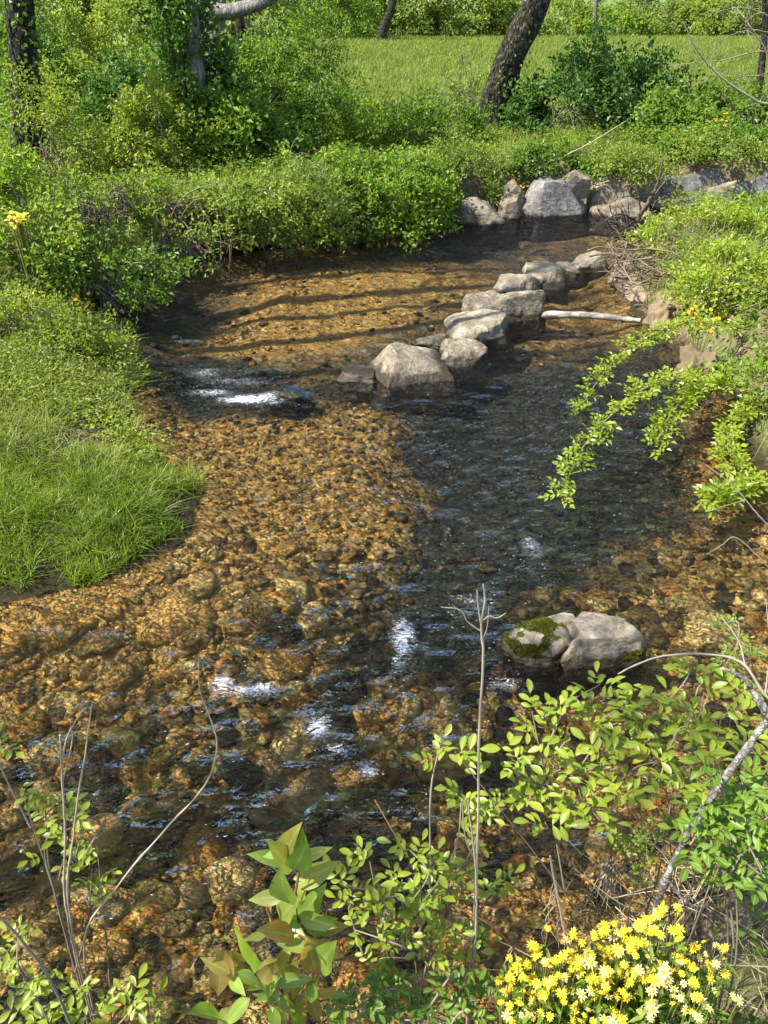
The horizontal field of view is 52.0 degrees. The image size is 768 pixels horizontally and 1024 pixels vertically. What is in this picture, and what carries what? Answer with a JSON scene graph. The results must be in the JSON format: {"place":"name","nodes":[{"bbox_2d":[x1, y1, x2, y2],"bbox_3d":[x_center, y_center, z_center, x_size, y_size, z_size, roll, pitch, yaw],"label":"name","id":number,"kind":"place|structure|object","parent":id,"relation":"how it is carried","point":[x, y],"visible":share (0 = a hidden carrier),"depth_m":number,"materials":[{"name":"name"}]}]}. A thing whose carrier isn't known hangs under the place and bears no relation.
{"place":"outdoors","nodes":[
{"label":"outdoors","id":0,"kind":"place"},
{"bbox_2d":[0,436,217,593],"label":"lush grass","id":1,"kind":"structure","parent":0,"point":[97,482],"depth_m":4.57,"materials":[{"name":"plant"}]},
{"bbox_2d":[0,0,767,1023],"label":"ground","id":2,"kind":"structure","parent":0,"point":[50,580],"depth_m":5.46,"materials":[{"name":"gravel"}]},
{"bbox_2d":[4,211,37,289],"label":"flowering weed","id":3,"kind":"object","parent":2,"relation":"on","point":[17,224],"visible":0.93,"depth_m":7.35,"materials":[{"name":"yellow plant"}]},
{"bbox_2d":[0,0,56,182],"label":"tree","id":4,"kind":"object","parent":2,"relation":"on","point":[20,18],"visible":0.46,"depth_m":10.62,"materials":[{"name":"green plant"}]},
{"bbox_2d":[0,138,87,235],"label":"shrub","id":5,"kind":"object","parent":2,"relation":"on","point":[9,171],"visible":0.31,"depth_m":8.68,"materials":[{"name":"green plant"}]},
{"bbox_2d":[0,0,98,134],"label":"shrub","id":6,"kind":"object","parent":2,"relation":"on","point":[46,55],"visible":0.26,"depth_m":14.68,"materials":[{"name":"green plant"}]},
{"bbox_2d":[0,722,121,1023],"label":"rose shrub","id":7,"kind":"object","parent":2,"relation":"on","point":[82,855],"visible":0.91,"depth_m":1.77,"materials":[{"name":"green plant"}]},
{"bbox_2d":[0,269,137,364],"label":"shrub","id":8,"kind":"object","parent":2,"relation":"on","point":[5,312],"visible":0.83,"depth_m":6.46,"materials":[{"name":"green plant"}]},
{"bbox_2d":[34,0,115,51],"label":"shrub","id":9,"kind":"object","parent":2,"relation":"on","point":[49,5],"visible":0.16,"depth_m":36.82,"materials":[{"name":"green plant"}]},
{"bbox_2d":[0,49,151,196],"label":"shrub","id":10,"kind":"object","parent":2,"relation":"on","point":[82,150],"visible":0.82,"depth_m":10.37,"materials":[{"name":"green plant"}]},
{"bbox_2d":[59,708,92,1020],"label":"dry stem","id":11,"kind":"object","parent":2,"relation":"on","point":[65,834],"visible":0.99,"depth_m":1.58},
{"bbox_2d":[66,704,94,1019],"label":"dry stem","id":12,"kind":"object","parent":2,"relation":"on","point":[67,892],"visible":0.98,"depth_m":1.64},
{"bbox_2d":[0,914,170,1023],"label":"rose shrub","id":13,"kind":"object","parent":2,"relation":"on","point":[41,986],"visible":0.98,"depth_m":1.72,"materials":[{"name":"green plant"}]},
{"bbox_2d":[0,277,192,477],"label":"point weeds","id":14,"kind":"object","parent":2,"relation":"on","point":[82,389],"visible":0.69,"depth_m":5.83,"materials":[{"name":"green plant"}]},
{"bbox_2d":[45,0,158,128],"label":"shrub","id":15,"kind":"object","parent":2,"relation":"on","point":[98,15],"visible":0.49,"depth_m":14.82,"materials":[{"name":"green plant"}]},
{"bbox_2d":[0,279,225,495],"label":"bank grass","id":16,"kind":"structure","parent":2,"relation":"on","point":[9,439],"depth_m":5.53,"materials":[{"name":"plant"}]},
{"bbox_2d":[58,0,170,51],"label":"shrub","id":17,"kind":"object","parent":2,"relation":"on","point":[125,3],"visible":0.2,"depth_m":37.60,"materials":[{"name":"green plant"}]},
{"bbox_2d":[50,40,219,169],"bbox_3d":[-4.010,-6.479,12.561,2.886,1.819,2.254,0,32,0],"label":"shrub","id":18,"kind":"object","parent":2,"relation":"on","point":[91,105],"visible":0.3,"depth_m":12.17,"materials":[{"name":"green plant"}]},
{"bbox_2d":[0,41,281,144],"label":"woodland floor","id":19,"kind":"structure","parent":2,"relation":"on","point":[152,55],"depth_m":22.78,"materials":[{"name":"green plant"}]},
{"bbox_2d":[83,658,217,1018],"bbox_3d":[-0.544,0.984,1.829,0.451,1.644,0.047,-4,32,-7],"label":"dry stem","id":20,"kind":"object","parent":2,"relation":"on","point":[135,863],"visible":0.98,"depth_m":1.64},
{"bbox_2d":[91,52,228,183],"bbox_3d":[-3.263,-5.681,11.386,2.074,1.673,2.025,0,32,0],"label":"shrub","id":21,"kind":"object","parent":2,"relation":"on","point":[131,111],"visible":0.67,"depth_m":11.17,"materials":[{"name":"green plant"}]},
{"bbox_2d":[142,0,253,168],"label":"ivy column","id":22,"kind":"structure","parent":2,"relation":"on","point":[187,25],"depth_m":11.58,"materials":[{"name":"green plant"}]},
{"bbox_2d":[145,69,318,171],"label":"shrub","id":23,"kind":"object","parent":2,"relation":"on","point":[257,117],"visible":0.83,"depth_m":11.64,"materials":[{"name":"green plant"}]},
{"bbox_2d":[201,0,319,53],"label":"shrub","id":24,"kind":"object","parent":2,"relation":"on","point":[273,9],"visible":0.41,"depth_m":35.83,"materials":[{"name":"green plant"}]},
{"bbox_2d":[187,17,343,127],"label":"shrub","id":25,"kind":"object","parent":2,"relation":"on","point":[252,50],"visible":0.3,"depth_m":14.56,"materials":[{"name":"green plant"}]},
{"bbox_2d":[188,822,348,1023],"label":"red tipped sapling","id":26,"kind":"object","parent":2,"relation":"on","point":[285,853],"visible":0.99,"depth_m":1.40,"materials":[{"name":"green plant"}]},
{"bbox_2d":[205,0,332,74],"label":"tree","id":27,"kind":"object","parent":2,"relation":"on","point":[224,12],"visible":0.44,"depth_m":15.21,"materials":[{"name":"grey plant"}]},
{"bbox_2d":[151,190,409,285],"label":"hanging roots","id":28,"kind":"object","parent":2,"relation":"hanging from","point":[242,241],"visible":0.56,"depth_m":9.59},
{"bbox_2d":[175,131,387,262],"bbox_3d":[-1.430,-4.015,10.189,2.966,1.443,1.938,0,32,0],"label":"shrub","id":29,"kind":"object","parent":2,"relation":"on","point":[283,191],"visible":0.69,"depth_m":9.80,"materials":[{"name":"green plant"}]},
{"bbox_2d":[269,385,315,419],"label":"washed stone","id":30,"kind":"object","parent":2,"relation":"on","point":[287,394],"visible":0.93,"depth_m":6.35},
{"bbox_2d":[240,67,365,160],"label":"shrub","id":31,"kind":"object","parent":2,"relation":"on","point":[304,109],"visible":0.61,"depth_m":12.71,"materials":[{"name":"green plant"}]},
{"bbox_2d":[259,0,385,118],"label":"shrub","id":32,"kind":"object","parent":2,"relation":"on","point":[297,37],"visible":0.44,"depth_m":15.71,"materials":[{"name":"green plant"}]},
{"bbox_2d":[261,0,384,39],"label":"shrub","id":33,"kind":"object","parent":2,"relation":"on","point":[340,5],"visible":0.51,"depth_m":51.49,"materials":[{"name":"green plant"}]},
{"bbox_2d":[280,137,466,252],"bbox_3d":[-0.223,-4.661,11.215,2.889,1.285,3.131,0,32,0],"label":"shrub","id":34,"kind":"object","parent":2,"relation":"on","point":[426,188],"visible":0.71,"depth_m":10.53,"materials":[{"name":"green plant"}]},
{"bbox_2d":[307,78,453,154],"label":"shrub","id":35,"kind":"object","parent":2,"relation":"on","point":[351,128],"visible":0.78,"depth_m":13.20,"materials":[{"name":"green plant"}]},
{"bbox_2d":[0,112,767,370],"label":"weedy ground cover","id":36,"kind":"object","parent":2,"relation":"on","point":[692,207],"visible":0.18,"depth_m":10.71,"materials":[{"name":"green plant"}]},
{"bbox_2d":[0,155,158,310],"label":"shrub","id":37,"kind":"object","parent":36,"relation":"on","point":[48,205],"visible":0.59,"depth_m":7.79,"materials":[{"name":"green plant"}]},
{"bbox_2d":[9,196,210,324],"bbox_3d":[-2.682,-2.480,7.760,1.760,1.122,1.651,-18,36,-26],"label":"shrub","id":38,"kind":"object","parent":36,"relation":"on","point":[136,284],"visible":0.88,"depth_m":7.71,"materials":[{"name":"green plant"}]},
{"bbox_2d":[101,145,283,277],"bbox_3d":[-2.450,-3.775,9.620,2.526,1.389,2.276,0,32,0],"label":"shrub","id":39,"kind":"object","parent":36,"relation":"on","point":[202,206],"visible":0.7,"depth_m":9.30,"materials":[{"name":"green plant"}]},
{"bbox_2d":[0,120,767,439],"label":"bank weeds","id":40,"kind":"object","parent":2,"relation":"on","point":[724,224],"visible":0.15,"depth_m":9.92,"materials":[{"name":"green plant"}]},
{"bbox_2d":[1,228,767,1023],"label":"dry grass","id":41,"kind":"structure","parent":2,"relation":"on","point":[761,994],"depth_m":2.36,"materials":[{"name":"plant"}]},
{"bbox_2d":[355,342,456,413],"bbox_3d":[0.177,-1.227,6.869,0.871,0.449,0.806,-4,32,-7],"label":"boulder","id":42,"kind":"object","parent":2,"relation":"on","point":[399,366],"visible":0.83,"depth_m":6.67,"materials":[{"name":"stone"}]},
{"bbox_2d":[363,0,478,36],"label":"shrub","id":43,"kind":"object","parent":2,"relation":"on","point":[454,4],"visible":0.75,"depth_m":55.66,"materials":[{"name":"green plant"}]},
{"bbox_2d":[323,956,522,1023],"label":"rose shrub","id":44,"kind":"object","parent":2,"relation":"on","point":[381,1005],"visible":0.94,"depth_m":1.54,"materials":[{"name":"green plant"}]},
{"bbox_2d":[323,724,524,1023],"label":"rose shrub","id":45,"kind":"object","parent":2,"relation":"on","point":[412,905],"visible":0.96,"depth_m":1.59,"materials":[{"name":"green plant"}]},
{"bbox_2d":[362,79,504,153],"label":"shrub","id":46,"kind":"object","parent":2,"relation":"on","point":[473,125],"visible":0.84,"depth_m":13.31,"materials":[{"name":"green plant"}]},
{"bbox_2d":[399,28,496,122],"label":"shrub","id":47,"kind":"object","parent":2,"relation":"on","point":[471,92],"visible":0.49,"depth_m":16.22,"materials":[{"name":"green plant"}]},
{"bbox_2d":[394,0,521,35],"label":"shrub","id":48,"kind":"object","parent":2,"relation":"on","point":[502,5],"visible":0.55,"depth_m":56.54,"materials":[{"name":"green plant"}]},
{"bbox_2d":[412,129,508,208],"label":"shrub","id":49,"kind":"object","parent":2,"relation":"on","point":[456,157],"visible":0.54,"depth_m":11.91,"materials":[{"name":"green plant"}]},
{"bbox_2d":[443,584,505,1023],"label":"dry stem","id":50,"kind":"object","parent":2,"relation":"on","point":[481,619],"visible":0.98,"depth_m":1.39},
{"bbox_2d":[444,308,513,367],"bbox_3d":[0.932,-1.688,7.608,0.707,0.440,0.733,0,32,0],"label":"boulder","id":51,"kind":"object","parent":2,"relation":"on","point":[487,327],"visible":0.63,"depth_m":7.46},
{"bbox_2d":[452,197,507,248],"bbox_3d":[1.390,-4.306,11.797,0.937,0.712,0.589,0,32,0],"label":"boulder","id":52,"kind":"object","parent":2,"relation":"on","point":[479,213],"visible":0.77,"depth_m":11.63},
{"bbox_2d":[461,290,522,343],"bbox_3d":[1.136,-2.033,8.159,0.654,0.469,0.576,-13,34,-20],"label":"boulder","id":53,"kind":"object","parent":2,"relation":"on","point":[481,300],"visible":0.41,"depth_m":8.00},
{"bbox_2d":[497,193,522,244],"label":"boulder","id":54,"kind":"object","parent":2,"relation":"on","point":[511,208],"visible":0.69,"depth_m":11.90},
{"bbox_2d":[491,273,540,293],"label":"boulder","id":55,"kind":"object","parent":2,"relation":"on","point":[506,283],"visible":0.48,"depth_m":8.71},
{"bbox_2d":[463,0,578,36],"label":"shrub","id":56,"kind":"object","parent":2,"relation":"on","point":[550,17],"visible":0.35,"depth_m":57.77,"materials":[{"name":"green plant"}]},
{"bbox_2d":[488,963,554,1023],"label":"yellow flower plant","id":57,"kind":"object","parent":2,"relation":"on","point":[505,1017],"visible":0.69,"depth_m":1.53,"materials":[{"name":"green plant"}]},
{"bbox_2d":[497,289,546,343],"bbox_3d":[1.343,-2.025,8.147,0.575,0.590,0.486,20,37,29],"label":"boulder","id":58,"kind":"object","parent":2,"relation":"on","point":[526,305],"visible":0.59,"depth_m":8.01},
{"bbox_2d":[475,0,585,139],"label":"tree","id":59,"kind":"object","parent":2,"relation":"on","point":[522,31],"visible":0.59,"depth_m":14.11,"materials":[{"name":"brown plant"}]},
{"bbox_2d":[521,261,569,305],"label":"boulder","id":60,"kind":"object","parent":2,"relation":"on","point":[550,276],"visible":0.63,"depth_m":9.01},
{"bbox_2d":[494,129,607,185],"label":"shrub","id":61,"kind":"object","parent":2,"relation":"on","point":[536,151],"visible":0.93,"depth_m":12.24,"materials":[{"name":"green plant"}]},
{"bbox_2d":[490,924,614,1023],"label":"yellow flower plant","id":62,"kind":"object","parent":2,"relation":"on","point":[561,1001],"visible":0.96,"depth_m":1.52,"materials":[{"name":"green plant"}]},
{"bbox_2d":[521,176,588,242],"bbox_3d":[2.773,-4.626,12.309,1.297,1.068,1.044,0,32,0],"label":"boulder","id":63,"kind":"object","parent":2,"relation":"on","point":[545,198],"visible":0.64,"depth_m":12.08,"materials":[{"name":"stone"}]},
{"bbox_2d":[494,60,639,146],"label":"shrub","id":64,"kind":"object","parent":2,"relation":"on","point":[518,112],"visible":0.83,"depth_m":14.30,"materials":[{"name":"green plant"}]},
{"bbox_2d":[538,0,601,34],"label":"shrub","id":65,"kind":"object","parent":2,"relation":"on","point":[572,13],"visible":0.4,"depth_m":58.88,"materials":[{"name":"green plant"}]},
{"bbox_2d":[499,612,646,690],"bbox_3d":[0.929,0.673,3.855,0.719,0.338,0.331,0,32,0],"label":"boulder","id":66,"kind":"object","parent":2,"relation":"on","point":[569,642],"visible":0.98,"depth_m":3.75,"materials":[{"name":"stone"}]},
{"bbox_2d":[510,987,664,1023],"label":"yellow flower plant","id":67,"kind":"object","parent":2,"relation":"on","point":[621,1018],"visible":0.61,"depth_m":1.51,"materials":[{"name":"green plant"}]},
{"bbox_2d":[571,251,610,281],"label":"boulder","id":68,"kind":"object","parent":2,"relation":"on","point":[587,264],"visible":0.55,"depth_m":9.55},
{"bbox_2d":[559,927,639,1023],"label":"yellow flower plant","id":69,"kind":"object","parent":2,"relation":"on","point":[595,976],"visible":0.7,"depth_m":1.56,"materials":[{"name":"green plant"}]},
{"bbox_2d":[582,174,633,209],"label":"boulder","id":70,"kind":"object","parent":2,"relation":"on","point":[602,193],"visible":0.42,"depth_m":12.32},
{"bbox_2d":[455,656,767,998],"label":"rose shrub","id":71,"kind":"object","parent":2,"relation":"on","point":[715,744],"visible":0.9,"depth_m":1.91,"materials":[{"name":"green plant"}]},
{"bbox_2d":[569,0,663,35],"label":"shrub","id":72,"kind":"object","parent":2,"relation":"on","point":[624,12],"visible":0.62,"depth_m":57.65,"materials":[{"name":"green plant"}]},
{"bbox_2d":[587,197,651,238],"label":"boulder","id":73,"kind":"object","parent":2,"relation":"on","point":[606,212],"visible":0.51,"depth_m":12.07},
{"bbox_2d":[588,917,654,1007],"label":"yellow flower plant","id":74,"kind":"object","parent":2,"relation":"on","point":[604,931],"visible":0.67,"depth_m":1.58,"materials":[{"name":"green plant"}]},
{"bbox_2d":[539,10,716,129],"bbox_3d":[4.613,-8.330,15.081,3.431,2.158,2.745,0,32,0],"label":"shrub","id":75,"kind":"object","parent":2,"relation":"on","point":[635,72],"visible":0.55,"depth_m":14.58,"materials":[{"name":"green plant"}]},
{"bbox_2d":[596,160,667,243],"bbox_3d":[3.391,-4.086,10.762,1.208,1.302,0.913,0,32,0],"label":"dead snag","id":76,"kind":"object","parent":2,"relation":"on","point":[642,210],"visible":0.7,"depth_m":10.82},
{"bbox_2d":[581,136,685,192],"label":"shrub","id":77,"kind":"object","parent":2,"relation":"on","point":[622,161],"visible":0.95,"depth_m":12.15,"materials":[{"name":"green plant"}]},
{"bbox_2d":[592,946,707,1023],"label":"yellow flower plant","id":78,"kind":"object","parent":2,"relation":"on","point":[647,1002],"visible":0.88,"depth_m":1.53,"materials":[{"name":"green plant"}]},
{"bbox_2d":[537,304,767,519],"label":"rose bramble","id":79,"kind":"object","parent":2,"relation":"on","point":[724,493],"visible":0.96,"depth_m":5.52,"materials":[{"name":"green plant"}]},
{"bbox_2d":[540,738,767,979],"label":"dead stalks","id":80,"kind":"object","parent":2,"relation":"on","point":[717,949],"visible":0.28,"depth_m":2.71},
{"bbox_2d":[625,900,684,1009],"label":"yellow flower plant","id":81,"kind":"object","parent":2,"relation":"on","point":[678,939],"visible":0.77,"depth_m":1.59,"materials":[{"name":"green plant"}]},
{"bbox_2d":[586,223,730,306],"bbox_3d":[3.165,-2.737,8.879,1.475,0.940,2.538,0,32,0],"label":"driftwood pile","id":82,"kind":"object","parent":2,"relation":"on","point":[623,273],"visible":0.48,"depth_m":8.80,"materials":[{"name":"wood"}]},
{"bbox_2d":[615,0,711,35],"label":"shrub","id":83,"kind":"object","parent":2,"relation":"on","point":[655,10],"visible":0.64,"depth_m":58.64,"materials":[{"name":"green plant"}]},
{"bbox_2d":[642,289,688,329],"bbox_3d":[2.795,-1.884,7.922,0.501,0.659,0.437,0,32,0],"label":"earth lump","id":84,"kind":"object","parent":2,"relation":"on","point":[658,308],"visible":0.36,"depth_m":7.77,"materials":[{"name":"soil"}]},
{"bbox_2d":[619,73,739,142],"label":"shrub","id":85,"kind":"object","parent":2,"relation":"on","point":[663,103],"visible":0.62,"depth_m":13.68,"materials":[{"name":"green plant"}]},
{"bbox_2d":[601,609,767,941],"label":"thorny shrub","id":86,"kind":"object","parent":2,"relation":"on","point":[639,839],"visible":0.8,"depth_m":2.00,"materials":[{"name":"green plant"}]},
{"bbox_2d":[649,168,722,209],"bbox_3d":[4.894,-5.146,12.952,1.475,1.045,0.949,0,32,0],"label":"boulder","id":87,"kind":"object","parent":2,"relation":"on","point":[700,179],"visible":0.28,"depth_m":12.64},
{"bbox_2d":[617,194,767,259],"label":"shrub","id":88,"kind":"object","parent":2,"relation":"on","point":[738,214],"visible":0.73,"depth_m":9.31,"materials":[{"name":"green plant"}]},
{"bbox_2d":[644,0,743,35],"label":"shrub","id":89,"kind":"object","parent":2,"relation":"on","point":[697,5],"visible":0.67,"depth_m":57.68,"materials":[{"name":"green plant"}]},
{"bbox_2d":[652,988,743,1023],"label":"yellow flower plant","id":90,"kind":"object","parent":2,"relation":"on","point":[699,1016],"visible":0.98,"depth_m":1.52,"materials":[{"name":"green plant"}]},
{"bbox_2d":[670,342,725,383],"bbox_3d":[2.702,-1.193,6.816,0.432,0.492,0.391,0,32,0],"label":"earth lump","id":91,"kind":"object","parent":2,"relation":"on","point":[689,353],"visible":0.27,"depth_m":6.72,"materials":[{"name":"soil"}]},
{"bbox_2d":[632,666,767,1004],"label":"leaning branch","id":92,"kind":"object","parent":2,"relation":"on","point":[745,751],"visible":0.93,"depth_m":1.56,"materials":[{"name":"grey wood"}]},
{"bbox_2d":[637,125,767,171],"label":"shrub","id":93,"kind":"object","parent":2,"relation":"on","point":[759,149],"visible":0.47,"depth_m":12.69,"materials":[{"name":"green plant"}]},
{"bbox_2d":[668,939,738,1023],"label":"yellow flower plant","id":94,"kind":"object","parent":2,"relation":"on","point":[707,979],"visible":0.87,"depth_m":1.60,"materials":[{"name":"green plant"}]},
{"bbox_2d":[645,115,767,156],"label":"shrub","id":95,"kind":"object","parent":2,"relation":"on","point":[704,126],"visible":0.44,"depth_m":12.85,"materials":[{"name":"green plant"}]},
{"bbox_2d":[664,127,760,167],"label":"shrub","id":96,"kind":"object","parent":2,"relation":"on","point":[729,154],"visible":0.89,"depth_m":12.49,"materials":[{"name":"green plant"}]},
{"bbox_2d":[657,751,767,1023],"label":"rose shrub","id":97,"kind":"object","parent":2,"relation":"on","point":[729,826],"visible":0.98,"depth_m":1.58,"materials":[{"name":"green plant"}]},
{"bbox_2d":[659,228,767,322],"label":"shrub","id":98,"kind":"object","parent":2,"relation":"on","point":[694,277],"visible":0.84,"depth_m":7.12,"materials":[{"name":"green plant"}]},
{"bbox_2d":[661,891,767,1023],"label":"weeds","id":99,"kind":"object","parent":2,"relation":"on","point":[737,1016],"visible":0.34,"depth_m":2.35,"materials":[{"name":"green plant"}]},
{"bbox_2d":[674,0,761,37],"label":"shrub","id":100,"kind":"object","parent":2,"relation":"on","point":[738,3],"visible":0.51,"depth_m":57.31,"materials":[{"name":"green plant"}]},
{"bbox_2d":[672,71,767,136],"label":"shrub","id":101,"kind":"object","parent":2,"relation":"on","point":[749,112],"visible":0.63,"depth_m":13.50,"materials":[{"name":"green plant"}]},
{"bbox_2d":[685,249,767,314],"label":"shrub","id":102,"kind":"object","parent":2,"relation":"on","point":[759,276],"visible":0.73,"depth_m":7.02,"materials":[{"name":"green plant"}]},
{"bbox_2d":[690,333,767,407],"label":"shrub","id":103,"kind":"object","parent":2,"relation":"on","point":[757,365],"visible":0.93,"depth_m":5.82,"materials":[{"name":"green plant"}]},
{"bbox_2d":[0,209,767,1023],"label":"stream water","id":104,"kind":"structure","parent":0,"point":[400,637],"depth_m":3.82,"materials":[{"name":"liquid"}]},
{"bbox_2d":[333,365,375,392],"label":"stone","id":105,"kind":"object","parent":104,"relation":"in","point":[362,375],"visible":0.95,"depth_m":6.67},
{"bbox_2d":[439,338,490,384],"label":"boulder","id":106,"kind":"object","parent":104,"relation":"in","point":[457,355],"visible":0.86,"depth_m":7.00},
{"bbox_2d":[541,311,640,323],"bbox_3d":[2.100,-1.982,8.015,0.998,0.084,0.115,6,33,10],"label":"fallen log","id":107,"kind":"object","parent":104,"relation":"on","point":[571,314],"visible":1,"depth_m":8.01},
{"bbox_2d":[56,29,767,148],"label":"meadow grass","id":108,"kind":"structure","parent":0,"point":[416,47],"depth_m":32.56,"materials":[{"name":"plant"}]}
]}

